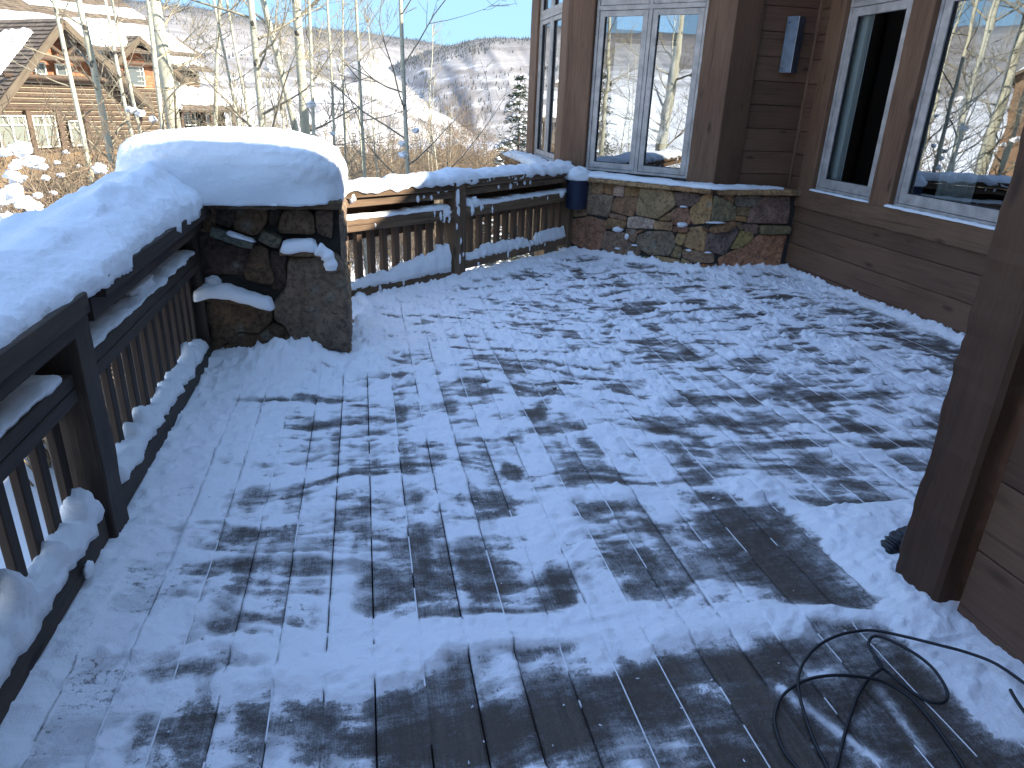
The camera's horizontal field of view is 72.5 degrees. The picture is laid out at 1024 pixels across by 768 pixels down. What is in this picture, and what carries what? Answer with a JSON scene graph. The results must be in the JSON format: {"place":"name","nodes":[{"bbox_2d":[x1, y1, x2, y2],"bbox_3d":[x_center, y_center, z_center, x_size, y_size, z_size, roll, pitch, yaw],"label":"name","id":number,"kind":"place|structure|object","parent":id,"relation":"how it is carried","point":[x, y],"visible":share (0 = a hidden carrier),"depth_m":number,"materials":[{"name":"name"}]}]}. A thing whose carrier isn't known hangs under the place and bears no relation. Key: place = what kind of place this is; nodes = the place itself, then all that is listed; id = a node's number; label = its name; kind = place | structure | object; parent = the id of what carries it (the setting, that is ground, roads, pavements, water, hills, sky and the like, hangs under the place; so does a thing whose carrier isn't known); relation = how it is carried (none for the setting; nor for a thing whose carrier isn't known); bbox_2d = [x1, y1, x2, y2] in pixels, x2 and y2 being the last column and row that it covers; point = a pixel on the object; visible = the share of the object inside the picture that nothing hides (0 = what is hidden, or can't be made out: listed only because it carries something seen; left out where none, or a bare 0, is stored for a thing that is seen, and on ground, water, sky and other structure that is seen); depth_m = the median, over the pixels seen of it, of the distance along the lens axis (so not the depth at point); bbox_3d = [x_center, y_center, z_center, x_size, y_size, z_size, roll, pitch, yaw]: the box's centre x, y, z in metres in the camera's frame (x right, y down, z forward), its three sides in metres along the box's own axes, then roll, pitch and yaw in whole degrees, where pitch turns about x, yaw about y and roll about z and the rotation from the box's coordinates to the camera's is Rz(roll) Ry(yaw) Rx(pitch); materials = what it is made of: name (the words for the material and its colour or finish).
{"place":"outdoors","nodes":[
{"label":"outdoors","id":0,"kind":"place"},
{"bbox_2d":[0,0,676,568],"bbox_3d":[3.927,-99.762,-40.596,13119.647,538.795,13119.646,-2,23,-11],"label":"terrain","id":1,"kind":"structure","parent":0,"point":[500,56],"depth_m":1199.58,"materials":[{"name":"snow"}]},
{"bbox_2d":[5,116,101,191],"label":"bare shrub","id":2,"kind":"object","parent":1,"relation":"on","point":[66,146],"visible":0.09,"depth_m":25.02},
{"bbox_2d":[0,123,126,384],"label":"bare shrub","id":3,"kind":"object","parent":1,"relation":"on","point":[79,175],"visible":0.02,"depth_m":8.74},
{"bbox_2d":[0,80,128,439],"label":"bare shrub","id":4,"kind":"object","parent":1,"relation":"on","point":[54,189],"visible":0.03,"depth_m":9.04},
{"bbox_2d":[0,85,139,202],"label":"bare shrub","id":5,"kind":"object","parent":1,"relation":"on","point":[53,116],"visible":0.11,"depth_m":14.89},
{"bbox_2d":[15,93,126,404],"bbox_3d":[-4.713,-0.965,8.298,3.922,4.606,3.459,16,26,30],"label":"bare shrub","id":6,"kind":"object","parent":1,"relation":"on","point":[98,156],"visible":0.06,"depth_m":8.83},
{"bbox_2d":[14,195,36,208],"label":"snow clump","id":7,"kind":"object","parent":6,"relation":"on","point":[26,202],"visible":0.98,"depth_m":6.43,"materials":[{"name":"white"}]},
{"bbox_2d":[7,102,143,208],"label":"bare shrub","id":8,"kind":"object","parent":1,"relation":"on","point":[95,135],"visible":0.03,"depth_m":13.66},
{"bbox_2d":[6,96,146,206],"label":"bare shrub","id":9,"kind":"object","parent":1,"relation":"on","point":[115,136],"visible":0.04,"depth_m":9.83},
{"bbox_2d":[0,0,161,193],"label":"aspen tree","id":10,"kind":"object","parent":1,"relation":"on","point":[71,82],"visible":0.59,"depth_m":9.51,"materials":[{"name":"beige plant"}]},
{"bbox_2d":[31,27,133,184],"bbox_3d":[-7.087,-5.136,11.767,1.612,10.312,2.157,-7,24,-23],"label":"aspen tree","id":11,"kind":"object","parent":1,"relation":"on","point":[89,77],"visible":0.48,"depth_m":11.93,"materials":[{"name":"beige plant"}]},
{"bbox_2d":[3,116,173,401],"bbox_3d":[-5.628,-1.258,9.247,4.823,4.399,3.801,12,24,22],"label":"bare shrub","id":12,"kind":"object","parent":1,"relation":"on","point":[31,185],"visible":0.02,"depth_m":8.07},
{"bbox_2d":[2,169,19,179],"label":"snow clump","id":13,"kind":"object","parent":12,"relation":"on","point":[8,174],"visible":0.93,"depth_m":7.11,"materials":[{"name":"white"}]},
{"bbox_2d":[0,183,24,203],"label":"snow clump","id":14,"kind":"object","parent":12,"relation":"on","point":[13,193],"visible":0.99,"depth_m":6.36,"materials":[{"name":"white"}]},
{"bbox_2d":[8,162,22,170],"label":"snow clump","id":15,"kind":"object","parent":12,"relation":"on","point":[12,166],"visible":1,"depth_m":7.11,"materials":[{"name":"white"}]},
{"bbox_2d":[9,172,26,183],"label":"snow clump","id":16,"kind":"object","parent":12,"relation":"on","point":[20,178],"visible":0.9,"depth_m":7.14,"materials":[{"name":"white"}]},
{"bbox_2d":[12,158,24,165],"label":"snow clump","id":17,"kind":"object","parent":12,"relation":"on","point":[20,162],"visible":1,"depth_m":7.11,"materials":[{"name":"white"}]},
{"bbox_2d":[7,141,32,158],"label":"snow clump","id":18,"kind":"object","parent":17,"relation":"on","point":[21,149],"visible":1,"depth_m":7.08,"materials":[{"name":"white"}]},
{"bbox_2d":[23,155,44,168],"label":"snow clump","id":19,"kind":"object","parent":12,"relation":"on","point":[34,162],"visible":0.98,"depth_m":7.17,"materials":[{"name":"white"}]},
{"bbox_2d":[91,163,107,174],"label":"snow clump","id":20,"kind":"object","parent":12,"relation":"on","point":[97,167],"visible":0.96,"depth_m":8.32,"materials":[{"name":"white"}]},
{"bbox_2d":[43,138,137,417],"bbox_3d":[-4.718,-0.772,8.544,3.916,4.068,3.453,10,23,18],"label":"bare shrub","id":21,"kind":"object","parent":1,"relation":"on","point":[87,170],"visible":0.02,"depth_m":8.66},
{"bbox_2d":[53,0,146,184],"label":"aspen tree","id":22,"kind":"object","parent":1,"relation":"on","point":[121,90],"visible":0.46,"depth_m":13.78,"materials":[{"name":"beige plant"}]},
{"bbox_2d":[32,0,203,198],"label":"aspen tree","id":23,"kind":"object","parent":1,"relation":"on","point":[83,24],"visible":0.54,"depth_m":11.31,"materials":[{"name":"beige plant"}]},
{"bbox_2d":[78,0,158,150],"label":"aspen tree","id":24,"kind":"object","parent":1,"relation":"on","point":[113,6],"visible":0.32,"depth_m":14.61,"materials":[{"name":"beige plant"}]},
{"bbox_2d":[58,123,184,186],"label":"bare shrub","id":25,"kind":"object","parent":1,"relation":"on","point":[115,159],"visible":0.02,"depth_m":8.77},
{"bbox_2d":[0,0,243,188],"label":"log house","id":26,"kind":"structure","parent":1,"relation":"on","point":[33,22],"depth_m":40.73,"materials":[{"name":"brown wood"}]},
{"bbox_2d":[0,115,30,147],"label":"window","id":27,"kind":"structure","parent":26,"relation":"in","point":[13,121],"depth_m":37.74,"materials":[{"name":"glass"}]},
{"bbox_2d":[32,115,60,147],"bbox_3d":[-26.114,-14.151,39.126,0.909,1.700,1.024,-2,23,-11],"label":"window","id":28,"kind":"structure","parent":26,"relation":"in","point":[35,120],"depth_m":39.10,"materials":[{"name":"glass"}]},
{"bbox_2d":[67,120,82,145],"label":"window","id":29,"kind":"structure","parent":26,"relation":"in","point":[74,122],"depth_m":40.43,"materials":[{"name":"beige paint"}]},
{"bbox_2d":[124,66,145,85],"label":"window","id":30,"kind":"structure","parent":26,"relation":"in","point":[135,79],"depth_m":47.63,"materials":[{"name":"glass"}]},
{"bbox_2d":[117,0,231,128],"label":"aspen tree","id":31,"kind":"object","parent":1,"relation":"on","point":[166,72],"visible":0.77,"depth_m":10.75,"materials":[{"name":"beige plant"}]},
{"bbox_2d":[132,0,245,129],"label":"aspen tree","id":32,"kind":"object","parent":1,"relation":"on","point":[160,104],"visible":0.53,"depth_m":9.09,"materials":[{"name":"beige plant"}]},
{"bbox_2d":[113,0,279,151],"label":"aspen tree","id":33,"kind":"object","parent":1,"relation":"on","point":[215,105],"visible":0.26,"depth_m":13.38,"materials":[{"name":"beige plant"}]},
{"bbox_2d":[166,0,292,127],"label":"aspen tree","id":34,"kind":"object","parent":1,"relation":"on","point":[238,65],"visible":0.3,"depth_m":14.40,"materials":[{"name":"beige plant"}]},
{"bbox_2d":[162,0,315,126],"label":"aspen tree","id":35,"kind":"object","parent":1,"relation":"on","point":[226,63],"visible":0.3,"depth_m":12.10,"materials":[{"name":"beige plant"}]},
{"bbox_2d":[178,0,359,129],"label":"aspen tree","id":36,"kind":"object","parent":1,"relation":"on","point":[257,63],"visible":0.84,"depth_m":10.16,"materials":[{"name":"beige plant"}]},
{"bbox_2d":[261,14,299,129],"bbox_3d":[-4.741,-3.980,14.268,1.959,6.460,1.883,-13,27,-33],"label":"aspen tree","id":37,"kind":"object","parent":1,"relation":"on","point":[282,56],"visible":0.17,"depth_m":13.41,"materials":[{"name":"beige plant"}]},
{"bbox_2d":[275,0,327,134],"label":"aspen tree","id":38,"kind":"object","parent":1,"relation":"on","point":[303,109],"visible":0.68,"depth_m":11.38,"materials":[{"name":"beige plant"}]},
{"bbox_2d":[239,0,389,131],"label":"aspen tree","id":39,"kind":"object","parent":1,"relation":"on","point":[278,63],"visible":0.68,"depth_m":11.83,"materials":[{"name":"beige plant"}]},
{"bbox_2d":[122,0,530,117],"bbox_3d":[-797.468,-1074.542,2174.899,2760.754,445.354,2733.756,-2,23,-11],"label":"distant forest","id":40,"kind":"object","parent":1,"relation":"on","point":[447,49],"visible":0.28,"depth_m":1967.08,"materials":[{"name":"grey"}]},
{"bbox_2d":[242,0,416,179],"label":"aspen tree","id":41,"kind":"object","parent":1,"relation":"on","point":[311,49],"visible":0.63,"depth_m":9.71,"materials":[{"name":"beige plant"}]},
{"bbox_2d":[286,0,387,241],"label":"aspen tree","id":42,"kind":"object","parent":1,"relation":"on","point":[344,119],"visible":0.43,"depth_m":11.65,"materials":[{"name":"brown plant"}]},
{"bbox_2d":[265,0,412,178],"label":"aspen tree","id":43,"kind":"object","parent":1,"relation":"on","point":[331,78],"visible":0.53,"depth_m":10.62,"materials":[{"name":"beige plant"}]},
{"bbox_2d":[276,79,429,274],"bbox_3d":[-3.916,-4.705,17.138,3.940,5.558,3.721,-12,26,-31],"label":"bare shrub","id":44,"kind":"object","parent":1,"relation":"on","point":[360,160],"visible":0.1,"depth_m":17.02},
{"bbox_2d":[338,22,379,274],"bbox_3d":[-3.691,-4.990,16.859,1.297,6.686,1.882,-9,25,-27],"label":"aspen tree","id":45,"kind":"object","parent":1,"relation":"on","point":[364,251],"visible":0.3,"depth_m":16.32,"materials":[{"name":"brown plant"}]},
{"bbox_2d":[277,79,450,177],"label":"bare shrub","id":46,"kind":"object","parent":1,"relation":"on","point":[393,138],"visible":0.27,"depth_m":25.72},
{"bbox_2d":[294,0,436,275],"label":"aspen tree","id":47,"kind":"object","parent":1,"relation":"on","point":[361,120],"visible":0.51,"depth_m":9.79,"materials":[{"name":"beige plant"}]},
{"bbox_2d":[310,119,437,273],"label":"bare shrub","id":48,"kind":"object","parent":1,"relation":"on","point":[369,170],"visible":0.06,"depth_m":20.46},
{"bbox_2d":[340,1,424,269],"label":"aspen tree","id":49,"kind":"object","parent":1,"relation":"on","point":[372,104],"visible":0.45,"depth_m":14.76,"materials":[{"name":"beige plant"}]},
{"bbox_2d":[325,110,456,268],"bbox_3d":[-3.026,-4.959,19.117,3.673,4.762,5.150,6,22,9],"label":"bare shrub","id":50,"kind":"object","parent":1,"relation":"on","point":[404,173],"visible":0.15,"depth_m":17.91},
{"bbox_2d":[257,0,540,282],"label":"aspen tree","id":51,"kind":"object","parent":1,"relation":"on","point":[403,99],"visible":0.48,"depth_m":9.07,"materials":[{"name":"beige plant"}]},
{"bbox_2d":[341,84,490,244],"bbox_3d":[-3.108,-7.715,25.206,6.194,6.011,3.863,-11,26,-30],"label":"bare shrub","id":52,"kind":"object","parent":1,"relation":"on","point":[415,136],"visible":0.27,"depth_m":24.54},
{"bbox_2d":[351,155,500,276],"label":"bare shrub","id":53,"kind":"object","parent":1,"relation":"on","point":[376,252],"visible":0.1,"depth_m":14.05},
{"bbox_2d":[414,66,442,247],"bbox_3d":[-2.753,-7.623,24.686,1.832,6.658,1.709,-15,28,-36],"label":"aspen tree","id":54,"kind":"object","parent":1,"relation":"on","point":[427,126],"visible":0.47,"depth_m":24.11,"materials":[{"name":"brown plant"}]},
{"bbox_2d":[395,104,470,171],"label":"bare shrub","id":55,"kind":"object","parent":1,"relation":"on","point":[423,139],"visible":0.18,"depth_m":31.93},
{"bbox_2d":[340,145,526,265],"bbox_3d":[-10.115,-19.546,62.947,41.831,6.870,90.449,-2,23,-11],"label":"willow thicket","id":56,"kind":"object","parent":1,"relation":"on","point":[434,200],"visible":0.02,"depth_m":25.79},
{"bbox_2d":[373,109,496,255],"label":"bare shrub","id":57,"kind":"object","parent":1,"relation":"on","point":[432,163],"visible":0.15,"depth_m":21.05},
{"bbox_2d":[413,13,463,222],"bbox_3d":[-2.930,-8.547,24.817,2.509,8.273,2.412,5,22,7],"label":"aspen tree","id":58,"kind":"object","parent":1,"relation":"on","point":[432,94],"visible":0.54,"depth_m":23.77,"materials":[{"name":"brown plant"}]},
{"bbox_2d":[391,97,492,167],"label":"bare shrub","id":59,"kind":"object","parent":1,"relation":"on","point":[440,139],"visible":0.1,"depth_m":30.52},
{"bbox_2d":[422,96,494,199],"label":"bare shrub","id":60,"kind":"object","parent":1,"relation":"on","point":[467,147],"visible":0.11,"depth_m":28.49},
{"bbox_2d":[402,47,524,245],"bbox_3d":[-1.535,-7.131,22.623,4.380,6.861,4.011,1,22,-2],"label":"bare shrub","id":61,"kind":"object","parent":1,"relation":"on","point":[468,131],"visible":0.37,"depth_m":22.24,"materials":[{"name":"plant"}]},
{"bbox_2d":[424,68,504,171],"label":"bare shrub","id":62,"kind":"object","parent":1,"relation":"on","point":[462,130],"visible":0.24,"depth_m":28.88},
{"bbox_2d":[475,75,530,267],"bbox_3d":[0.156,-6.665,23.209,3.164,6.850,3.718,10,23,19],"label":"spruce tree","id":63,"kind":"object","parent":1,"relation":"on","point":[519,92],"visible":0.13,"depth_m":22.41,"materials":[{"name":"green plant"}]},
{"bbox_2d":[500,0,1023,663],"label":"timber house","id":64,"kind":"structure","parent":1,"relation":"on","point":[910,104],"depth_m":7.11,"materials":[{"name":"brown"}]},
{"bbox_2d":[503,150,547,164],"bbox_3d":[0.232,-3.144,9.733,0.286,0.135,2.500,-2,23,-11],"label":"snow ledge","id":65,"kind":"object","parent":64,"relation":"on","point":[526,158],"visible":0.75,"depth_m":9.57,"materials":[{"name":"white"}]},
{"bbox_2d":[534,0,562,160],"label":"window","id":66,"kind":"structure","parent":64,"relation":"in","point":[551,10],"depth_m":9.11,"materials":[{"name":"wood"}]},
{"bbox_2d":[600,15,688,150],"bbox_3d":[2.180,-5.170,11.509,1.300,2.500,0.094,-2,23,-11],"label":"window","id":67,"kind":"structure","parent":64,"relation":"in","point":[616,35],"depth_m":11.51,"materials":[{"name":"grey glass"}]},
{"bbox_2d":[586,0,708,178],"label":"window","id":68,"kind":"structure","parent":64,"relation":"in","point":[651,10],"depth_m":7.71,"materials":[{"name":"wood"}]},
{"bbox_2d":[588,170,783,189],"bbox_3d":[1.592,-2.309,7.869,2.785,0.081,0.636,10,24,19],"label":"snow ledge","id":69,"kind":"object","parent":64,"relation":"on","point":[633,178],"visible":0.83,"depth_m":7.61,"materials":[{"name":"white"}]},
{"bbox_2d":[779,16,805,72],"bbox_3d":[2.897,-3.473,7.157,0.193,0.520,0.110,-2,23,-11],"label":"wall lamp","id":70,"kind":"object","parent":64,"relation":"attached to","point":[794,32],"visible":1,"depth_m":7.15,"materials":[{"name":"metal"}]},
{"bbox_2d":[809,189,868,202],"bbox_3d":[3.258,-1.887,6.975,0.066,0.022,0.950,-2,23,-11],"label":"snow strip","id":71,"kind":"object","parent":64,"relation":"on","point":[842,196],"visible":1,"depth_m":6.92,"materials":[{"name":"white"}]},
{"bbox_2d":[815,0,912,200],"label":"window","id":72,"kind":"structure","parent":64,"relation":"in","point":[859,8],"depth_m":6.80,"materials":[{"name":"wood"}]},
{"bbox_2d":[884,204,994,229],"bbox_3d":[3.609,-1.216,5.359,0.068,0.028,2.200,-2,23,-11],"label":"snow strip","id":73,"kind":"object","parent":64,"relation":"on","point":[976,224],"visible":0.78,"depth_m":5.70,"materials":[{"name":"white"}]},
{"bbox_2d":[893,0,999,226],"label":"window","id":74,"kind":"structure","parent":64,"relation":"in","point":[904,198],"depth_m":5.85,"materials":[{"name":"grey metal"}]},
{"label":"deck underside","id":75,"kind":"structure","parent":64,"relation":"attached to","visible":0},
{"bbox_2d":[0,246,1023,767],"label":"deck","id":76,"kind":"structure","parent":75,"relation":"on","point":[486,592],"depth_m":2.74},
{"bbox_2d":[83,560,93,578],"bbox_3d":[-1.467,0.642,2.421,0.023,0.066,0.076,-2,23,-11],"label":"snow splat","id":77,"kind":"object","parent":76,"relation":"on","point":[88,571],"visible":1,"depth_m":2.40,"materials":[{"name":"white"}]},
{"bbox_2d":[0,206,212,724],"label":"wooden railing","id":78,"kind":"object","parent":76,"relation":"on","point":[74,419],"visible":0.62,"depth_m":2.53,"materials":[{"name":"brown wood"}]},
{"bbox_2d":[0,375,61,438],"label":"snow strip","id":79,"kind":"object","parent":78,"relation":"on","point":[20,401],"visible":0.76,"depth_m":2.18,"materials":[{"name":"white"}]},
{"bbox_2d":[0,487,104,687],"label":"snow drift","id":80,"kind":"object","parent":78,"relation":"on","point":[26,603],"visible":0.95,"depth_m":2.16,"materials":[{"name":"white"}]},
{"bbox_2d":[0,160,202,348],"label":"snow ridge","id":81,"kind":"structure","parent":78,"relation":"on","point":[66,249],"depth_m":2.67,"materials":[{"name":"white"}]},
{"bbox_2d":[122,275,154,296],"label":"snow","id":82,"kind":"structure","parent":78,"relation":"on","point":[147,282],"depth_m":3.34,"materials":[{"name":"snow"}]},
{"bbox_2d":[89,250,194,347],"bbox_3d":[-1.809,-0.466,3.412,0.143,0.045,1.860,-2,23,-11],"label":"snow strip","id":83,"kind":"object","parent":78,"relation":"on","point":[110,318],"visible":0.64,"depth_m":3.19,"materials":[{"name":"white"}]},
{"bbox_2d":[115,339,208,483],"bbox_3d":[-1.793,0.026,3.598,0.135,0.182,1.800,-2,23,-11],"label":"snow drift","id":84,"kind":"object","parent":78,"relation":"on","point":[140,430],"visible":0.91,"depth_m":3.37,"materials":[{"name":"white"}]},
{"bbox_2d":[199,198,353,352],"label":"stone pillar","id":85,"kind":"structure","parent":76,"relation":"on","point":[309,294],"depth_m":4.49,"materials":[{"name":"stone"}]},
{"bbox_2d":[114,126,347,206],"bbox_3d":[-1.762,-1.420,4.472,1.383,0.420,1.012,-2,23,-11],"label":"snow mound","id":86,"kind":"object","parent":85,"relation":"on","point":[240,166],"visible":0.84,"depth_m":4.09,"materials":[{"name":"snow"}]},
{"bbox_2d":[193,283,274,310],"bbox_3d":[-1.763,-0.558,4.424,0.485,0.173,0.161,-2,23,-11],"label":"snow ledge","id":87,"kind":"object","parent":85,"relation":"on","point":[227,291],"visible":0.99,"depth_m":4.37,"materials":[{"name":"white"}]},
{"bbox_2d":[226,230,255,241],"bbox_3d":[-1.667,-0.906,4.294,0.169,0.074,0.104,-2,23,-11],"label":"snow strip","id":88,"kind":"object","parent":85,"relation":"on","point":[233,234],"visible":1,"depth_m":4.26,"materials":[{"name":"white"}]},
{"bbox_2d":[280,238,317,253],"bbox_3d":[-1.335,-0.874,4.384,0.237,0.087,0.156,-2,23,-11],"label":"snow ledge","id":89,"kind":"object","parent":85,"relation":"on","point":[293,245],"visible":0.96,"depth_m":4.33,"materials":[{"name":"white"}]},
{"bbox_2d":[314,243,337,270],"bbox_3d":[-1.177,-0.806,4.413,0.142,0.172,0.090,-2,23,-11],"label":"snow droop","id":90,"kind":"object","parent":85,"relation":"hanging from","point":[324,253],"visible":1,"depth_m":4.39,"materials":[{"name":"white"}]},
{"bbox_2d":[354,292,376,309],"bbox_3d":[-1.266,-0.697,5.954,0.113,0.110,0.493,-8,24,-24],"label":"snow chunk","id":91,"kind":"object","parent":76,"relation":"on","point":[362,299],"visible":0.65,"depth_m":5.85,"materials":[{"name":"white"}]},
{"bbox_2d":[344,173,573,296],"bbox_3d":[-0.518,-1.618,7.195,0.400,1.017,3.761,18,27,34],"label":"wooden railing","id":92,"kind":"object","parent":76,"relation":"on","point":[394,227],"visible":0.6,"depth_m":6.89,"materials":[{"name":"brown wood"}]},
{"bbox_2d":[346,203,450,220],"bbox_3d":[-1.065,-1.555,6.282,0.184,0.080,1.400,18,27,34],"label":"snow strip","id":93,"kind":"object","parent":92,"relation":"on","point":[410,210],"visible":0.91,"depth_m":6.28,"materials":[{"name":"white"}]},
{"bbox_2d":[347,172,453,193],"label":"snow ridge","id":94,"kind":"structure","parent":92,"relation":"on","point":[418,180],"depth_m":6.18,"materials":[{"name":"white"}]},
{"bbox_2d":[351,243,451,289],"bbox_3d":[-1.039,-1.088,6.476,0.136,0.288,1.360,18,27,34],"label":"snow drift","id":95,"kind":"object","parent":92,"relation":"on","point":[438,259],"visible":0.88,"depth_m":6.56,"materials":[{"name":"white"}]},
{"bbox_2d":[465,237,530,260],"bbox_3d":[-0.158,-1.486,7.550,0.124,0.149,1.150,18,27,34],"label":"snow drift","id":96,"kind":"object","parent":92,"relation":"on","point":[489,248],"visible":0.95,"depth_m":7.50,"materials":[{"name":"white"}]},
{"bbox_2d":[433,162,574,186],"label":"snow ridge","id":97,"kind":"structure","parent":92,"relation":"on","point":[459,176],"depth_m":7.34,"materials":[{"name":"white"}]},
{"bbox_2d":[466,188,565,206],"bbox_3d":[0.052,-2.071,7.636,0.187,0.099,1.860,18,27,34],"label":"snow strip","id":98,"kind":"object","parent":92,"relation":"on","point":[506,198],"visible":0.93,"depth_m":7.51,"materials":[{"name":"white"}]},
{"bbox_2d":[529,226,565,245],"bbox_3d":[0.398,-1.749,8.213,0.112,0.159,0.760,18,27,33],"label":"snow drift","id":99,"kind":"object","parent":92,"relation":"on","point":[554,234],"visible":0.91,"depth_m":8.20,"materials":[{"name":"white"}]},
{"bbox_2d":[565,179,588,209],"bbox_3d":[0.765,-2.252,8.245,0.272,0.350,0.236,-2,23,-11],"label":"wall planter","id":100,"kind":"object","parent":92,"relation":"hanging from","point":[576,194],"visible":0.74,"depth_m":8.16,"materials":[{"name":"blue plastic"}]},
{"bbox_2d":[564,166,588,180],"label":"snow","id":101,"kind":"structure","parent":100,"relation":"on","point":[579,173],"depth_m":8.07,"materials":[{"name":"snow"}]},
{"bbox_2d":[84,276,950,763],"bbox_3d":[0.751,-0.162,4.899,5.131,0.086,6.306,-2,23,-11],"label":"snow grit","id":102,"kind":"object","parent":76,"relation":"on","point":[568,546],"visible":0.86,"depth_m":3.27,"materials":[{"name":"white"}]},
{"bbox_2d":[880,526,906,554],"bbox_3d":[1.557,0.651,2.788,0.238,0.173,0.099,-6,24,-20],"label":"drain pipe","id":103,"kind":"object","parent":76,"relation":"attached to","point":[891,543],"visible":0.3,"depth_m":2.74,"materials":[{"name":"black plastic"}]},
{"bbox_2d":[773,629,1023,767],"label":"cable","id":104,"kind":"object","parent":76,"relation":"on","point":[798,683],"visible":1,"depth_m":2.12,"materials":[{"name":"black rubber"}]},
{"bbox_2d":[136,0,679,45],"label":"sky","id":105,"kind":"structure","parent":0,"point":[514,19],"materials":[{"name":"blue"}]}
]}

